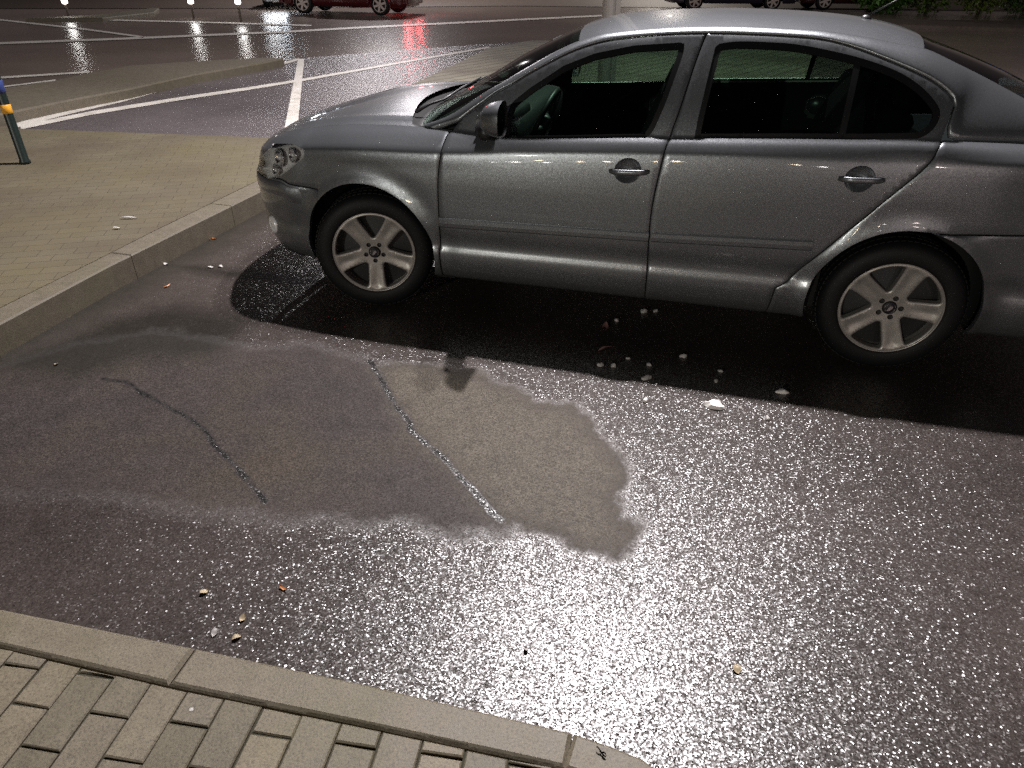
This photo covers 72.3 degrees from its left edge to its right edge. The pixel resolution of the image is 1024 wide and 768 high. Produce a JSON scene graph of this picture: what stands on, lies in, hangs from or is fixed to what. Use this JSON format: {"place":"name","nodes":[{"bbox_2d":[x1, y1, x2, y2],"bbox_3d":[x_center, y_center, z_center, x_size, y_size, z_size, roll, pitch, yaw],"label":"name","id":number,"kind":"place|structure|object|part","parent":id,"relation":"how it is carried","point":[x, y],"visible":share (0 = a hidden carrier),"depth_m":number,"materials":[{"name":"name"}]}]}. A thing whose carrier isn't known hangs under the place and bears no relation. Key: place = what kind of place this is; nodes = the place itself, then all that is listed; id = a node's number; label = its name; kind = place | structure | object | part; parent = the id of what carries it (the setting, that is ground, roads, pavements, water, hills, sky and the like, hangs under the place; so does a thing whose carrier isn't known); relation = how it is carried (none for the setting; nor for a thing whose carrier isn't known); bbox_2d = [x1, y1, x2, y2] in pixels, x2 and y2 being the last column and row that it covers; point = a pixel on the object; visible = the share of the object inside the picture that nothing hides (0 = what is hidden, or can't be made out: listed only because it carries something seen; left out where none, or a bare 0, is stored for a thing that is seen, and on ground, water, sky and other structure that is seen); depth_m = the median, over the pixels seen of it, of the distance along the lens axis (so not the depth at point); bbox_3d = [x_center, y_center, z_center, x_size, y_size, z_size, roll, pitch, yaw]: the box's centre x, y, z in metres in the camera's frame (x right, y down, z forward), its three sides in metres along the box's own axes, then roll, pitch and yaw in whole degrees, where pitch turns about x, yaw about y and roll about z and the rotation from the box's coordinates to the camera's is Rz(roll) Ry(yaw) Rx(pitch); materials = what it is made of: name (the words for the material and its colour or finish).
{"place":"outdoors","nodes":[
{"label":"outdoors","id":0,"kind":"place"},
{"bbox_2d":[0,127,272,307],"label":"pavement","id":1,"kind":"structure","parent":0,"point":[69,199],"depth_m":5.34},
{"bbox_2d":[0,77,30,163],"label":"bollard","id":2,"kind":"object","parent":1,"relation":"on","point":[11,123],"visible":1,"depth_m":5.77,"materials":[{"name":"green metal"}]},
{"bbox_2d":[0,649,550,767],"bbox_3d":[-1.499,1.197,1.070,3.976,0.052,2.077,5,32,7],"label":"brick pavement","id":3,"kind":"structure","parent":0,"point":[148,736],"depth_m":1.65,"materials":[{"name":"grey brick"}]},
{"bbox_2d":[18,40,550,137],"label":"cycle path","id":4,"kind":"structure","parent":0,"point":[260,112],"depth_m":9.59,"materials":[{"name":"grey asphalt"}]},
{"bbox_2d":[20,47,488,128],"bbox_3d":[-2.985,-4.986,11.299,0.358,0.001,9.678,19,36,27],"label":"road marking","id":5,"kind":"object","parent":4,"relation":"on","point":[134,106],"visible":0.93,"depth_m":9.53,"materials":[{"name":"white paint"}]},
{"bbox_2d":[285,59,303,126],"bbox_3d":[-3.178,-4.407,10.352,0.142,0.001,6.134,-7,32,-12],"label":"road marking","id":6,"kind":"object","parent":4,"relation":"on","point":[293,112],"visible":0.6,"depth_m":9.58,"materials":[{"name":"white paint"}]},
{"bbox_2d":[412,40,548,84],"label":"paved square","id":7,"kind":"structure","parent":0,"point":[488,61],"depth_m":11.47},
{"bbox_2d":[0,0,1020,10],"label":"pavement","id":8,"kind":"structure","parent":0,"point":[186,4],"depth_m":26.36,"materials":[{"name":"grey concrete"}]},
{"bbox_2d":[262,0,277,6],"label":"car","id":9,"kind":"object","parent":8,"relation":"on","point":[267,3],"visible":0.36,"depth_m":24.15,"materials":[{"name":"grey paint"}]},
{"bbox_2d":[664,0,798,8],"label":"car","id":10,"kind":"object","parent":8,"relation":"on","point":[766,4],"visible":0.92,"depth_m":24.60,"materials":[{"name":"red paint"}]},
{"bbox_2d":[798,0,914,10],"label":"car","id":11,"kind":"object","parent":8,"relation":"on","point":[823,4],"visible":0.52,"depth_m":25.05,"materials":[{"name":"red paint"}]},
{"bbox_2d":[0,210,1023,767],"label":"parking bay asphalt","id":12,"kind":"structure","parent":0,"point":[460,492],"depth_m":2.54,"materials":[{"name":"grey asphalt"}]},
{"bbox_2d":[0,181,265,356],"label":"kerb","id":13,"kind":"structure","parent":12,"relation":"on","point":[26,318],"depth_m":4.13,"materials":[{"name":"grey concrete"}]},
{"bbox_2d":[199,588,208,592],"bbox_3d":[-0.958,0.645,2.182,0.022,0.012,0.023,2,32,3],"label":"leaf","id":14,"kind":"object","parent":12,"relation":"on","point":[204,591],"visible":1,"depth_m":2.19,"materials":[{"name":"beige plant"}]},
{"bbox_2d":[211,628,217,636],"bbox_3d":[-0.870,0.726,2.052,0.020,0.012,0.021,-18,36,-27],"label":"leaf","id":15,"kind":"object","parent":12,"relation":"on","point":[214,632],"visible":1,"depth_m":2.05,"materials":[{"name":"white plant"}]},
{"bbox_2d":[231,634,240,639],"bbox_3d":[-0.801,0.736,2.038,0.028,0.012,0.016,-19,37,-29],"label":"leaf","id":16,"kind":"object","parent":12,"relation":"on","point":[234,636],"visible":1,"depth_m":2.04,"materials":[{"name":"beige plant"}]},
{"bbox_2d":[239,613,245,621],"bbox_3d":[-0.806,0.699,2.097,0.021,0.012,0.020,-24,39,-33],"label":"leaf","id":17,"kind":"object","parent":12,"relation":"on","point":[242,617],"visible":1,"depth_m":2.10,"materials":[{"name":"beige plant"}]},
{"bbox_2d":[0,610,652,767],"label":"kerb","id":18,"kind":"structure","parent":12,"relation":"on","point":[229,678],"depth_m":1.74,"materials":[{"name":"concrete"}]},
{"bbox_2d":[602,322,607,330],"bbox_3d":[0.497,-0.304,3.744,0.035,0.012,0.120,7,32,10],"label":"leaf","id":19,"kind":"object","parent":12,"relation":"on","point":[604,326],"visible":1,"depth_m":3.76,"materials":[{"name":"brown plant"}]},
{"bbox_2d":[256,0,1023,366],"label":"parked car","id":20,"kind":"object","parent":12,"relation":"on","point":[856,182],"visible":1,"depth_m":3.22,"materials":[{"name":"grey paint"}]},
{"bbox_3d":[0.229,-1.036,3.394,1.195,1.196,0.294,8,32,12],"label":"front door","id":21,"kind":"part","parent":20,"relation":"part of","materials":[{"name":"grey paint"}]},
{"bbox_3d":[1.633,-1.666,4.435,1.158,1.198,0.294,8,32,12],"label":"rear door","id":22,"kind":"part","parent":20,"relation":"part of","materials":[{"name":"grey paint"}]},
{"bbox_3d":[1.242,-0.890,3.171,1.158,1.198,0.294,8,32,12],"label":"rear door","id":23,"kind":"part","parent":20,"relation":"part of","materials":[{"name":"grey paint"}]},
{"bbox_3d":[2.256,-1.527,3.398,0.779,0.304,1.306,8,32,12],"label":"rear window","id":24,"kind":"part","parent":20,"relation":"part of","materials":[{"name":"black glass"}]},
{"bbox_2d":[641,375,651,379],"bbox_3d":[0.632,-0.033,3.300,0.057,0.020,0.033,-8,33,-14],"label":"stone","id":25,"kind":"object","parent":12,"relation":"on","point":[646,377],"visible":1,"depth_m":3.29,"materials":[{"name":"grey stone"}]},
{"bbox_2d":[703,399,724,409],"bbox_3d":[0.894,0.087,3.099,0.095,0.028,0.059,11,33,17],"label":"stone","id":26,"kind":"object","parent":12,"relation":"on","point":[714,404],"visible":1,"depth_m":3.08,"materials":[{"name":"white stone"}]},
{"bbox_2d":[733,664,740,673],"bbox_3d":[0.629,0.796,1.961,0.024,0.012,0.024,24,38,33],"label":"leaf","id":27,"kind":"object","parent":12,"relation":"on","point":[737,668],"visible":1,"depth_m":1.96,"materials":[{"name":"beige plant"}]},
{"bbox_2d":[775,389,788,393],"bbox_3d":[1.236,0.031,3.204,0.065,0.021,0.030,2,32,2],"label":"stone","id":28,"kind":"object","parent":12,"relation":"on","point":[781,391],"visible":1,"depth_m":3.20,"materials":[{"name":"grey stone"}]},
{"bbox_2d":[0,6,1023,126],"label":"road","id":29,"kind":"structure","parent":0,"point":[1004,51],"depth_m":17.00,"materials":[{"name":"grey asphalt"}]},
{"bbox_2d":[4,79,55,86],"bbox_3d":[-7.571,-4.152,9.881,0.194,0.001,2.244,23,38,32],"label":"road marking","id":30,"kind":"object","parent":29,"relation":"on","point":[30,83],"visible":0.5,"depth_m":10.34,"materials":[{"name":"white paint"}]},
{"bbox_2d":[1,71,88,77],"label":"road marking","id":31,"kind":"object","parent":29,"relation":"on","point":[44,74],"visible":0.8,"depth_m":11.09,"materials":[{"name":"white paint"}]},
{"bbox_2d":[61,0,69,15],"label":"bollard light","id":32,"kind":"object","parent":29,"relation":"on","point":[64,2],"visible":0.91,"depth_m":19.52,"materials":[{"name":"black"}]},
{"bbox_2d":[0,19,142,37],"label":"road marking","id":33,"kind":"object","parent":29,"relation":"on","point":[71,27],"visible":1,"depth_m":17.64,"materials":[{"name":"white paint"}]},
{"bbox_2d":[25,8,159,21],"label":"island","id":34,"kind":"structure","parent":29,"relation":"on","point":[147,12],"depth_m":19.56,"materials":[{"name":"grey concrete"}]},
{"bbox_2d":[0,58,284,126],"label":"traffic island","id":35,"kind":"structure","parent":29,"relation":"on","point":[33,101],"depth_m":9.71,"materials":[{"name":"grey concrete"}]},
{"bbox_2d":[17,58,298,126],"bbox_3d":[-4.839,-4.462,10.425,0.413,0.001,6.312,9,33,13],"label":"road marking","id":36,"kind":"object","parent":29,"relation":"on","point":[39,119],"visible":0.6,"depth_m":8.54,"materials":[{"name":"white paint"}]},
{"bbox_2d":[188,0,194,18],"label":"bollard light","id":37,"kind":"object","parent":29,"relation":"on","point":[190,2],"visible":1,"depth_m":19.98,"materials":[{"name":"black"}]},
{"bbox_2d":[108,19,310,25],"bbox_3d":[-8.681,-9.917,19.216,6.991,0.001,0.462,6,32,9],"label":"road marking","id":38,"kind":"object","parent":29,"relation":"on","point":[210,22],"visible":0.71,"depth_m":19.17,"materials":[{"name":"white paint"}]},
{"bbox_2d":[235,0,241,21],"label":"bollard light","id":39,"kind":"object","parent":29,"relation":"on","point":[237,2],"visible":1,"depth_m":19.20,"materials":[{"name":"black"}]},
{"bbox_2d":[0,15,601,43],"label":"road marking","id":40,"kind":"object","parent":29,"relation":"on","point":[44,41],"visible":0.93,"depth_m":17.18,"materials":[{"name":"white paint"}]},
{"bbox_2d":[278,0,422,15],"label":"car","id":41,"kind":"object","parent":29,"relation":"on","point":[381,7],"visible":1,"depth_m":21.56,"materials":[{"name":"red paint"}]},
{"bbox_2d":[601,0,620,18],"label":"street lamp","id":42,"kind":"object","parent":29,"relation":"on","point":[611,7],"depth_m":6.38,"materials":[{"name":"grey metal"}]},
{"bbox_2d":[853,0,913,13],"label":"bush","id":43,"kind":"object","parent":29,"relation":"on","point":[879,3],"visible":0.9,"depth_m":23.85,"materials":[{"name":"green plant"}]},
{"bbox_2d":[905,0,958,13],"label":"bush","id":44,"kind":"object","parent":29,"relation":"on","point":[927,5],"visible":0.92,"depth_m":23.97,"materials":[{"name":"green plant"}]},
{"bbox_2d":[876,19,1023,32],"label":"kerb","id":45,"kind":"structure","parent":29,"relation":"on","point":[986,25],"depth_m":19.25,"materials":[{"name":"grey concrete"}]},
{"bbox_2d":[957,0,1007,14],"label":"bush","id":46,"kind":"object","parent":29,"relation":"on","point":[979,7],"visible":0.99,"depth_m":23.86,"materials":[{"name":"green plant"}]},
{"bbox_2d":[999,0,1023,14],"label":"bush","id":47,"kind":"object","parent":29,"relation":"on","point":[1014,5],"visible":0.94,"depth_m":24.10,"materials":[{"name":"green plant"}]}
]}

